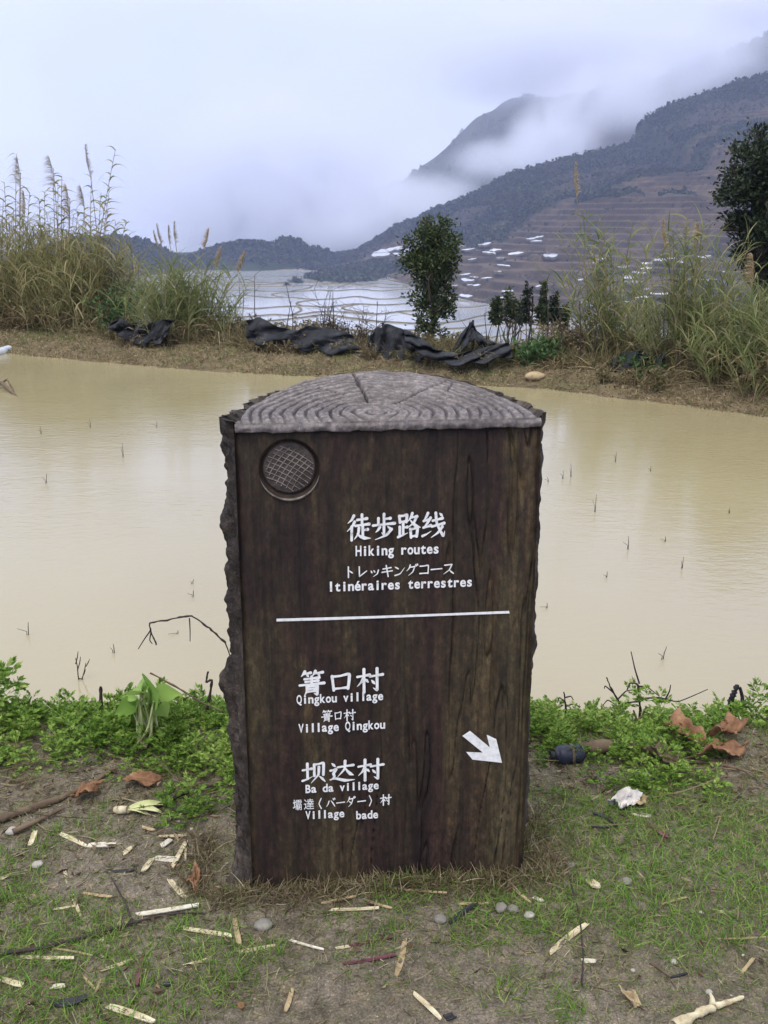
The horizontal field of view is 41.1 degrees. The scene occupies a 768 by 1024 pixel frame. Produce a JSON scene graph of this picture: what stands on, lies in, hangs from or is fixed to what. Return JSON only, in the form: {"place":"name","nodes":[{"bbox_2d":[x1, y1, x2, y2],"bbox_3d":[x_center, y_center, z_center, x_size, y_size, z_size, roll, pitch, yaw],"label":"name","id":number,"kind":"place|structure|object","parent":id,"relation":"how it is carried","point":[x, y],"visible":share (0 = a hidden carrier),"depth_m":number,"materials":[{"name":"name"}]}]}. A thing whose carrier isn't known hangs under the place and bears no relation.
{"place":"outdoors","nodes":[
{"label":"outdoors","id":0,"kind":"place"},
{"bbox_2d":[134,268,623,341],"bbox_3d":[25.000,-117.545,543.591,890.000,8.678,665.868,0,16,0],"label":"paddy bunds","id":1,"kind":"structure","parent":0,"point":[297,305],"depth_m":450.35,"materials":[{"name":"soil"}]},
{"bbox_2d":[0,353,767,719],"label":"pond water","id":2,"kind":"structure","parent":0,"point":[106,547],"depth_m":5.69,"materials":[{"name":"liquid"}]},
{"bbox_2d":[0,720,767,1023],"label":"ground","id":3,"kind":"structure","parent":0,"point":[308,995],"depth_m":2.29,"materials":[{"name":"soil"}]},
{"bbox_2d":[0,655,41,728],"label":"mugwort plant","id":4,"kind":"object","parent":3,"relation":"on","point":[5,672],"visible":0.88,"depth_m":3.19,"materials":[{"name":"green plant"}]},
{"bbox_2d":[0,767,115,834],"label":"branch","id":5,"kind":"object","parent":3,"relation":"on","point":[36,806],"visible":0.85,"depth_m":2.76,"materials":[{"name":"brown wood"}]},
{"bbox_2d":[48,994,86,1007],"bbox_3d":[-0.650,1.004,2.097,0.080,0.019,0.023,-1,16,-5],"label":"burnt wood","id":6,"kind":"object","parent":3,"relation":"on","point":[78,999],"visible":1,"depth_m":2.10,"materials":[{"name":"wood"}]},
{"bbox_2d":[70,779,103,798],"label":"dry leaf","id":7,"kind":"object","parent":3,"relation":"on","point":[92,786],"visible":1,"depth_m":2.85,"materials":[{"name":"plant"}]},
{"bbox_2d":[1,877,202,955],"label":"twig","id":8,"kind":"object","parent":3,"relation":"on","point":[22,950],"visible":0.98,"depth_m":2.30,"materials":[{"name":"wood"}]},
{"bbox_2d":[0,682,235,829],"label":"mugwort mat","id":9,"kind":"object","parent":3,"relation":"on","point":[70,716],"visible":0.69,"depth_m":3.06,"materials":[{"name":"green plant"}]},
{"bbox_2d":[138,615,229,655],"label":"dead weed","id":10,"kind":"object","parent":9,"relation":"on","point":[206,626],"visible":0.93,"depth_m":2.82,"materials":[{"name":"plant"}]},
{"bbox_2d":[150,672,224,713],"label":"twig","id":11,"kind":"object","parent":9,"relation":"on","point":[185,692],"visible":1,"depth_m":3.17,"materials":[{"name":"brown wood"}]},
{"bbox_2d":[91,682,167,735],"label":"mugwort plant","id":12,"kind":"object","parent":3,"relation":"on","point":[118,697],"visible":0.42,"depth_m":3.17,"materials":[{"name":"green plant"}]},
{"bbox_2d":[105,1004,155,1023],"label":"cane chip","id":13,"kind":"object","parent":3,"relation":"on","point":[137,1014],"visible":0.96,"depth_m":2.07,"materials":[{"name":"wood"}]},
{"bbox_2d":[113,800,167,814],"bbox_3d":[-0.658,0.801,2.764,0.145,0.030,0.046,-3,16,-11],"label":"corn stub","id":14,"kind":"object","parent":3,"relation":"on","point":[147,804],"visible":1,"depth_m":2.76,"materials":[{"name":"plant"}]},
{"bbox_2d":[122,770,164,786],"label":"dry leaf","id":15,"kind":"object","parent":3,"relation":"on","point":[140,775],"visible":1,"depth_m":2.89,"materials":[{"name":"plant"}]},
{"bbox_2d":[114,673,181,750],"bbox_3d":[-0.730,0.590,3.043,0.271,0.272,0.209,5,17,16],"label":"broadleaf plant","id":16,"kind":"object","parent":3,"relation":"on","point":[161,696],"visible":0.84,"depth_m":3.05,"materials":[{"name":"green plant"}]},
{"bbox_2d":[135,903,198,916],"bbox_3d":[-0.504,0.925,2.379,0.147,0.017,0.016,-2,16,-8],"label":"cane chip","id":17,"kind":"object","parent":3,"relation":"on","point":[162,910],"visible":1,"depth_m":2.38,"materials":[{"name":"wood"}]},
{"bbox_2d":[138,676,223,735],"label":"mugwort plant","id":18,"kind":"object","parent":3,"relation":"on","point":[189,701],"visible":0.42,"depth_m":3.24,"materials":[{"name":"green plant"}]},
{"bbox_2d":[186,859,200,893],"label":"dry leaf","id":19,"kind":"object","parent":3,"relation":"on","point":[194,878],"visible":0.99,"depth_m":2.47,"materials":[{"name":"plant"}]},
{"bbox_2d":[183,927,231,937],"bbox_3d":[-0.397,0.942,2.296,0.134,0.021,0.013,6,17,20],"label":"cane chip","id":20,"kind":"object","parent":3,"relation":"on","point":[209,932],"visible":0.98,"depth_m":2.29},
{"bbox_2d":[254,918,272,931],"bbox_3d":[-0.272,0.933,2.312,0.045,0.026,0.035,-3,16,-10],"label":"stone","id":21,"kind":"object","parent":3,"relation":"on","point":[259,924],"visible":0.98,"depth_m":2.30,"materials":[{"name":"stone"}]},
{"bbox_2d":[329,906,378,910],"bbox_3d":[-0.070,0.916,2.360,0.118,0.021,0.012,2,16,8],"label":"cane chip","id":22,"kind":"object","parent":3,"relation":"on","point":[360,909],"visible":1,"depth_m":2.36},
{"bbox_2d":[343,953,396,964],"bbox_3d":[-0.030,0.960,2.196,0.117,0.008,0.010,-3,16,-11],"label":"cane piece","id":23,"kind":"object","parent":3,"relation":"on","point":[371,959],"visible":1,"depth_m":2.19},
{"bbox_2d":[218,370,545,887],"bbox_3d":[-0.034,0.334,2.498,0.754,1.320,0.381,-2,16,-6],"label":"trail marker","id":24,"kind":"object","parent":3,"relation":"on","point":[380,529],"visible":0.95,"depth_m":2.30,"materials":[{"name":"brown wood"}]},
{"bbox_2d":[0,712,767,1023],"bbox_3d":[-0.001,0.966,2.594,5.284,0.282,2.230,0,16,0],"label":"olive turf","id":25,"kind":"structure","parent":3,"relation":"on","point":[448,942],"depth_m":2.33,"materials":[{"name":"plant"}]},
{"bbox_2d":[0,719,767,1023],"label":"straw litter","id":26,"kind":"object","parent":3,"relation":"on","point":[403,908],"visible":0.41,"depth_m":2.42,"materials":[{"name":"plant"}]},
{"bbox_2d":[0,719,767,1023],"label":"leaf litter","id":27,"kind":"object","parent":3,"relation":"on","point":[155,991],"visible":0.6,"depth_m":2.65,"materials":[{"name":"plant"}]},
{"bbox_2d":[0,707,767,851],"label":"dead stalks","id":28,"kind":"object","parent":3,"relation":"on","point":[28,780],"visible":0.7,"depth_m":2.88,"materials":[{"name":"plant"}]},
{"bbox_2d":[0,726,767,1023],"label":"pebbles","id":29,"kind":"object","parent":3,"relation":"on","point":[392,1002],"visible":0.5,"depth_m":2.29,"materials":[{"name":"stone"}]},
{"bbox_2d":[17,714,755,923],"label":"herbs","id":30,"kind":"object","parent":3,"relation":"on","point":[24,904],"visible":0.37,"depth_m":2.59,"materials":[{"name":"green plant"}]},
{"bbox_2d":[394,938,406,976],"bbox_3d":[0.038,0.961,2.212,0.014,0.007,0.121,3,16,10],"label":"cane chip","id":31,"kind":"object","parent":3,"relation":"on","point":[397,969],"visible":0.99,"depth_m":2.20,"materials":[{"name":"wood"}]},
{"bbox_2d":[413,991,441,1020],"bbox_3d":[0.088,1.003,2.082,0.012,0.009,0.091,-12,20,-37],"label":"cane chip","id":32,"kind":"object","parent":3,"relation":"on","point":[425,1003],"visible":1,"depth_m":2.08,"materials":[{"name":"wood"}]},
{"bbox_2d":[549,743,584,764],"bbox_3d":[0.540,0.714,3.023,0.104,0.062,0.064,0,16,0],"label":"container","id":33,"kind":"object","parent":3,"relation":"on","point":[562,754],"visible":0.98,"depth_m":3.00,"materials":[{"name":"blue plastic"}]},
{"bbox_2d":[549,923,588,955],"bbox_3d":[0.408,0.946,2.272,0.138,0.014,0.016,-14,21,-40],"label":"cane chip","id":34,"kind":"object","parent":3,"relation":"on","point":[553,949],"visible":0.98,"depth_m":2.28,"materials":[{"name":"wood"}]},
{"bbox_2d":[566,865,583,985],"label":"dead weed","id":35,"kind":"object","parent":3,"relation":"on","point":[581,935],"visible":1,"depth_m":2.26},
{"bbox_2d":[607,786,642,808],"bbox_3d":[0.656,0.785,2.798,0.073,0.046,0.084,11,19,33],"label":"wrapper","id":36,"kind":"object","parent":3,"relation":"on","point":[625,796],"visible":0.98,"depth_m":2.80,"materials":[{"name":"plastic"}]},
{"bbox_2d":[580,739,679,763],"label":"branch","id":37,"kind":"object","parent":3,"relation":"on","point":[603,744],"visible":0.29,"depth_m":3.06,"materials":[{"name":"brown wood"}]},
{"bbox_2d":[618,984,641,1007],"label":"dry leaf","id":38,"kind":"object","parent":3,"relation":"on","point":[632,996],"visible":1,"depth_m":2.09,"materials":[{"name":"plant"}]},
{"bbox_2d":[608,677,671,721],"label":"mugwort plant","id":39,"kind":"object","parent":3,"relation":"on","point":[638,698],"visible":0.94,"depth_m":3.30,"materials":[{"name":"green plant"}]},
{"bbox_2d":[529,691,766,803],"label":"mugwort mat","id":40,"kind":"object","parent":3,"relation":"on","point":[552,710],"visible":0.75,"depth_m":3.09,"materials":[{"name":"green plant"}]},
{"bbox_2d":[663,708,705,746],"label":"dead leaf","id":41,"kind":"object","parent":40,"relation":"on","point":[677,717],"visible":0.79,"depth_m":3.09,"materials":[{"name":"plant"}]},
{"bbox_2d":[708,711,748,735],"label":"dry leaf","id":42,"kind":"object","parent":40,"relation":"on","point":[730,723],"visible":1,"depth_m":3.08,"materials":[{"name":"plant"}]},
{"bbox_2d":[643,739,679,764],"bbox_3d":[0.799,0.695,2.960,0.075,0.053,0.097,-5,17,-18],"label":"husk","id":43,"kind":"object","parent":3,"relation":"on","point":[651,748],"visible":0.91,"depth_m":2.95,"materials":[{"name":"brown plant"}]},
{"bbox_2d":[626,652,707,717],"bbox_3d":[0.906,0.578,3.338,0.302,0.267,0.012,0,16,0],"label":"dead weed","id":44,"kind":"object","parent":3,"relation":"on","point":[640,707],"visible":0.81,"depth_m":3.34,"materials":[{"name":"plant"}]},
{"bbox_2d":[639,760,755,778],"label":"twig","id":45,"kind":"object","parent":3,"relation":"on","point":[724,765],"visible":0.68,"depth_m":2.97,"materials":[{"name":"brown wood"}]},
{"bbox_2d":[669,993,743,1023],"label":"stick","id":46,"kind":"object","parent":3,"relation":"on","point":[712,1006],"visible":1,"depth_m":2.05,"materials":[{"name":"wood"}]},
{"bbox_2d":[696,738,749,756],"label":"dry leaf","id":47,"kind":"object","parent":3,"relation":"on","point":[732,747],"visible":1,"depth_m":3.03,"materials":[{"name":"plant"}]},
{"bbox_2d":[727,684,743,710],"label":"twig","id":48,"kind":"object","parent":3,"relation":"on","point":[736,687],"visible":0.62,"depth_m":3.39,"materials":[{"name":"brown wood"}]},
{"bbox_2d":[734,677,767,725],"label":"mugwort plant","id":49,"kind":"object","parent":3,"relation":"on","point":[762,722],"visible":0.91,"depth_m":3.28,"materials":[{"name":"green plant"}]},
{"bbox_2d":[0,315,767,416],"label":"bank","id":50,"kind":"structure","parent":0,"point":[425,370],"depth_m":11.53,"materials":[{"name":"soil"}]},
{"bbox_2d":[0,299,57,330],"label":"dry weed","id":51,"kind":"object","parent":50,"relation":"on","point":[15,319],"visible":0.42,"depth_m":14.59,"materials":[{"name":"plant"}]},
{"bbox_2d":[0,296,71,330],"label":"dry weed","id":52,"kind":"object","parent":50,"relation":"on","point":[23,322],"visible":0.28,"depth_m":14.43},
{"bbox_2d":[0,153,88,326],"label":"reed clump","id":53,"kind":"object","parent":50,"relation":"on","point":[22,209],"visible":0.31,"depth_m":14.71,"materials":[{"name":"green plant"}]},
{"bbox_2d":[0,155,160,334],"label":"reed clump","id":54,"kind":"object","parent":50,"relation":"on","point":[26,298],"visible":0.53,"depth_m":14.39,"materials":[{"name":"green plant"}]},
{"bbox_2d":[3,144,171,335],"bbox_3d":[-4.003,-3.618,14.124,2.445,2.761,2.037,0,16,0],"label":"reed clump","id":55,"kind":"object","parent":50,"relation":"on","point":[94,278],"visible":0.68,"depth_m":14.10,"materials":[{"name":"green plant"}]},
{"bbox_2d":[55,231,171,311],"bbox_3d":[-3.725,-3.191,14.232,1.229,1.392,1.271,-12,20,-37],"label":"bare shrub","id":56,"kind":"object","parent":50,"relation":"on","point":[111,260],"visible":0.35,"depth_m":14.11,"materials":[{"name":"plant"}]},
{"bbox_2d":[82,272,155,332],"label":"creeper shrub","id":57,"kind":"object","parent":50,"relation":"on","point":[113,312],"visible":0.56,"depth_m":13.73,"materials":[{"name":"green plant"}]},
{"bbox_2d":[107,318,174,345],"bbox_3d":[-3.114,-2.280,12.919,1.031,0.337,0.368,6,17,20],"label":"shade net","id":58,"kind":"object","parent":50,"relation":"on","point":[120,324],"visible":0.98,"depth_m":12.90,"materials":[{"name":"plastic"}]},
{"bbox_2d":[87,221,255,348],"bbox_3d":[-2.552,-2.788,13.234,2.237,1.882,2.054,3,16,9],"label":"reed clump","id":59,"kind":"object","parent":50,"relation":"on","point":[177,303],"visible":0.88,"depth_m":13.10,"materials":[{"name":"green plant"}]},
{"bbox_2d":[163,325,200,344],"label":"dry weed","id":60,"kind":"object","parent":50,"relation":"on","point":[180,335],"visible":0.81,"depth_m":12.96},
{"bbox_2d":[196,312,277,337],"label":"dry weed","id":61,"kind":"object","parent":50,"relation":"on","point":[242,325],"visible":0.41,"depth_m":13.09,"materials":[{"name":"brown plant"}]},
{"bbox_2d":[238,338,262,351],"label":"dry weed","id":62,"kind":"object","parent":50,"relation":"on","point":[245,346],"visible":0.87,"depth_m":12.25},
{"bbox_2d":[272,315,331,329],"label":"dry weed","id":63,"kind":"object","parent":50,"relation":"on","point":[303,326],"visible":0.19,"depth_m":12.79,"materials":[{"name":"plant"}]},
{"bbox_2d":[246,317,364,357],"bbox_3d":[-0.937,-2.072,12.114,1.660,0.390,0.386,6,17,20],"label":"shade net","id":64,"kind":"object","parent":50,"relation":"on","point":[266,330],"visible":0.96,"depth_m":12.11,"materials":[{"name":"fabric"}]},
{"bbox_2d":[302,281,355,329],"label":"twiggy shrub","id":65,"kind":"object","parent":50,"relation":"on","point":[328,322],"visible":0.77,"depth_m":12.40,"materials":[{"name":"brown plant"}]},
{"bbox_2d":[334,297,392,343],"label":"twiggy shrub","id":66,"kind":"object","parent":50,"relation":"on","point":[360,333],"visible":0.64,"depth_m":12.18,"materials":[{"name":"brown plant"}]},
{"bbox_2d":[357,341,381,359],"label":"dry weed","id":67,"kind":"object","parent":50,"relation":"on","point":[367,353],"visible":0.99,"depth_m":11.66,"materials":[{"name":"plant"}]},
{"bbox_2d":[0,317,767,415],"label":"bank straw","id":68,"kind":"object","parent":50,"relation":"on","point":[727,385],"visible":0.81,"depth_m":11.54,"materials":[{"name":"plant"}]},
{"bbox_2d":[366,324,425,361],"bbox_3d":[0.099,-1.931,11.703,0.912,0.408,0.378,8,18,25],"label":"shade net","id":69,"kind":"object","parent":50,"relation":"on","point":[390,333],"visible":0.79,"depth_m":11.74,"materials":[{"name":"fabric"}]},
{"bbox_2d":[389,346,419,361],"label":"dry weed","id":70,"kind":"object","parent":50,"relation":"on","point":[409,356],"visible":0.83,"depth_m":11.57,"materials":[{"name":"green plant"}]},
{"bbox_2d":[395,212,465,339],"bbox_3d":[0.553,-2.768,12.414,0.870,1.693,0.874,0,16,0],"label":"tree","id":71,"kind":"object","parent":50,"relation":"on","point":[431,264],"visible":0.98,"depth_m":12.32,"materials":[{"name":"green plant"}]},
{"bbox_2d":[404,329,512,366],"bbox_3d":[0.788,-1.787,11.209,1.261,0.362,0.451,4,16,13],"label":"shade net","id":72,"kind":"object","parent":50,"relation":"on","point":[423,347],"visible":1,"depth_m":11.24,"materials":[{"name":"fabric"}]},
{"bbox_2d":[431,331,487,347],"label":"dry weed","id":73,"kind":"object","parent":50,"relation":"on","point":[452,337],"visible":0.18,"depth_m":12.02,"materials":[{"name":"brown plant"}]},
{"bbox_2d":[487,295,504,341],"bbox_3d":[2.775,-3.914,25.403,0.507,2.923,0.435,0,16,0],"label":"sapling","id":74,"kind":"object","parent":50,"relation":"on","point":[494,317],"visible":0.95,"depth_m":25.08,"materials":[{"name":"green plant"}]},
{"bbox_2d":[499,285,521,342],"bbox_3d":[2.896,-3.741,23.875,0.556,3.044,0.489,-5,17,-17],"label":"sapling","id":75,"kind":"object","parent":50,"relation":"on","point":[511,304],"visible":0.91,"depth_m":23.57,"materials":[{"name":"green plant"}]},
{"bbox_2d":[513,280,534,341],"bbox_3d":[3.177,-3.678,23.255,0.494,3.107,0.474,0,16,0],"label":"sapling","id":76,"kind":"object","parent":50,"relation":"on","point":[524,317],"visible":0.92,"depth_m":22.96,"materials":[{"name":"green plant"}]},
{"bbox_2d":[502,328,565,367],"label":"leafy bush","id":77,"kind":"object","parent":50,"relation":"on","point":[536,347],"visible":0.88,"depth_m":11.13,"materials":[{"name":"green plant"}]},
{"bbox_2d":[525,371,545,380],"bbox_3d":[1.604,-1.441,10.870,0.219,0.106,0.214,3,16,9],"label":"stone","id":78,"kind":"object","parent":50,"relation":"on","point":[533,375],"visible":0.97,"depth_m":10.80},
{"bbox_2d":[531,280,553,336],"bbox_3d":[3.484,-3.627,22.881,0.486,3.095,0.390,-7,18,-24],"label":"sapling","id":79,"kind":"object","parent":50,"relation":"on","point":[541,307],"visible":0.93,"depth_m":22.58,"materials":[{"name":"green plant"}]},
{"bbox_2d":[511,314,584,350],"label":"dry weed","id":80,"kind":"object","parent":50,"relation":"on","point":[540,329],"visible":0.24,"depth_m":11.49,"materials":[{"name":"plant"}]},
{"bbox_2d":[548,290,564,329],"bbox_3d":[3.919,-3.701,23.936,0.471,2.933,0.502,-13,21,-39],"label":"sapling","id":81,"kind":"object","parent":50,"relation":"on","point":[555,310],"visible":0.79,"depth_m":23.56,"materials":[{"name":"green plant"}]},
{"bbox_2d":[548,314,625,352],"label":"dry weed","id":82,"kind":"object","parent":50,"relation":"on","point":[571,336],"visible":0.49,"depth_m":11.34,"materials":[{"name":"green plant"}]},
{"bbox_2d":[533,161,668,355],"bbox_3d":[2.383,-2.563,11.174,1.636,2.400,1.375,0,16,0],"label":"reed clump","id":83,"kind":"object","parent":50,"relation":"on","point":[604,313],"visible":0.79,"depth_m":11.07,"materials":[{"name":"green plant"}]},
{"bbox_2d":[566,320,635,355],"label":"dry weed","id":84,"kind":"object","parent":50,"relation":"on","point":[583,339],"visible":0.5,"depth_m":11.17,"materials":[{"name":"plant"}]},
{"bbox_2d":[590,363,624,384],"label":"dry weed","id":85,"kind":"object","parent":50,"relation":"on","point":[605,376],"visible":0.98,"depth_m":10.35,"materials":[{"name":"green plant"}]},
{"bbox_2d":[582,286,671,353],"bbox_3d":[2.847,-1.807,11.261,1.439,1.414,1.405,-9,18,-28],"label":"reed clump","id":86,"kind":"object","parent":50,"relation":"on","point":[626,337],"visible":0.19,"depth_m":11.03,"materials":[{"name":"green plant"}]},
{"bbox_2d":[612,366,650,388],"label":"dry weed","id":87,"kind":"object","parent":50,"relation":"on","point":[617,377],"visible":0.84,"depth_m":10.23,"materials":[{"name":"plant"}]},
{"bbox_2d":[608,348,670,377],"bbox_3d":[2.616,-1.516,10.511,0.811,0.341,0.342,12,20,35],"label":"shade net","id":88,"kind":"object","parent":50,"relation":"on","point":[626,365],"visible":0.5,"depth_m":10.52,"materials":[{"name":"fabric"}]},
{"bbox_2d":[627,351,667,379],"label":"leafy bush","id":89,"kind":"object","parent":50,"relation":"on","point":[638,364],"visible":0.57,"depth_m":10.33,"materials":[{"name":"green plant"}]},
{"bbox_2d":[629,368,680,392],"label":"dry weed","id":90,"kind":"object","parent":50,"relation":"on","point":[657,380],"visible":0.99,"depth_m":9.99,"materials":[{"name":"brown plant"}]},
{"bbox_2d":[642,338,715,371],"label":"dry weed","id":91,"kind":"object","parent":50,"relation":"on","point":[685,352],"visible":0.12,"depth_m":10.32,"materials":[{"name":"green plant"}]},
{"bbox_2d":[599,198,763,379],"bbox_3d":[3.059,-2.135,10.393,1.776,2.010,1.511,5,17,18],"label":"reed clump","id":92,"kind":"object","parent":50,"relation":"on","point":[674,305],"visible":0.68,"depth_m":10.30,"materials":[{"name":"green plant"}]},
{"bbox_2d":[672,253,767,390],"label":"reed clump","id":93,"kind":"object","parent":50,"relation":"on","point":[710,339],"visible":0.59,"depth_m":9.83,"materials":[{"name":"green plant"}]},
{"bbox_2d":[687,266,767,414],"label":"reed clump","id":94,"kind":"object","parent":50,"relation":"on","point":[756,338],"visible":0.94,"depth_m":9.48,"materials":[{"name":"green plant"}]},
{"bbox_2d":[706,116,767,328],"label":"evergreen tree","id":95,"kind":"object","parent":50,"relation":"on","point":[745,188],"visible":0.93,"depth_m":12.54,"materials":[{"name":"green plant"}]},
{"bbox_2d":[0,0,767,251],"label":"sky","id":96,"kind":"structure","parent":0,"point":[268,120],"materials":[{"name":"white"}]},
{"bbox_2d":[154,799,613,927],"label":"dry grass","id":97,"kind":"structure","parent":0,"point":[324,886],"depth_m":2.45,"materials":[{"name":"plant"}]},
{"bbox_2d":[2,77,767,331],"bbox_3d":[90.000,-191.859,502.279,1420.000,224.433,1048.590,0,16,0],"label":"hills","id":98,"kind":"structure","parent":0,"point":[652,208],"depth_m":592.54,"materials":[{"name":"plant"}]},
{"bbox_2d":[0,71,767,320],"bbox_3d":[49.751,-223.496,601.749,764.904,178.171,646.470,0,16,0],"label":"forest","id":99,"kind":"object","parent":98,"relation":"on","point":[522,186],"visible":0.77,"depth_m":734.16,"materials":[{"name":"green plant"}]},
{"bbox_2d":[141,84,767,304],"bbox_3d":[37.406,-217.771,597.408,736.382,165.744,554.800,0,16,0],"label":"hillside scrub","id":100,"kind":"object","parent":98,"relation":"on","point":[591,173],"visible":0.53,"depth_m":749.46,"materials":[{"name":"green plant"}]},
{"bbox_2d":[371,236,731,308],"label":"slope bunds","id":101,"kind":"structure","parent":98,"relation":"on","point":[509,267],"depth_m":504.28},
{"bbox_2d":[372,140,745,321],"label":"terrace bushes","id":102,"kind":"object","parent":98,"relation":"on","point":[607,208],"visible":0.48,"depth_m":557.61,"materials":[{"name":"green plant"}]},
{"bbox_2d":[55,262,749,347],"bbox_3d":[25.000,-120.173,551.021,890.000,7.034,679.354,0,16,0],"label":"paddy water","id":103,"kind":"structure","parent":0,"point":[380,296],"depth_m":454.67,"materials":[{"name":"liquid"}]},
{"bbox_2d":[310,34,767,250],"bbox_3d":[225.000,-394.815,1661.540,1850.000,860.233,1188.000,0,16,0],"label":"mountain","id":104,"kind":"structure","parent":0,"point":[625,132],"depth_m":1438.43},
{"bbox_2d":[296,31,767,251],"bbox_3d":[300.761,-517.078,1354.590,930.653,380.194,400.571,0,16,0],"label":"distant forest","id":105,"kind":"object","parent":104,"relation":"on","point":[356,226],"visible":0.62,"depth_m":1433.63,"materials":[{"name":"plant"}]},
{"bbox_2d":[372,235,723,305],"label":"rice terraces","id":106,"kind":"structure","parent":0,"point":[379,252],"depth_m":589.86,"materials":[{"name":"liquid"}]},
{"bbox_3d":[1.019,-1.965,11.712,0.038,0.458,0.031,0,16,0],"label":"post","id":107,"kind":"object","parent":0,"visible":0},
{"bbox_2d":[452,322,512,353],"bbox_3d":[1.093,-1.936,11.496,0.788,0.384,0.372,4,17,14],"label":"shade net","id":108,"kind":"object","parent":107,"relation":"hanging from","point":[469,333],"visible":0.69,"depth_m":11.53,"materials":[{"name":"fabric"}]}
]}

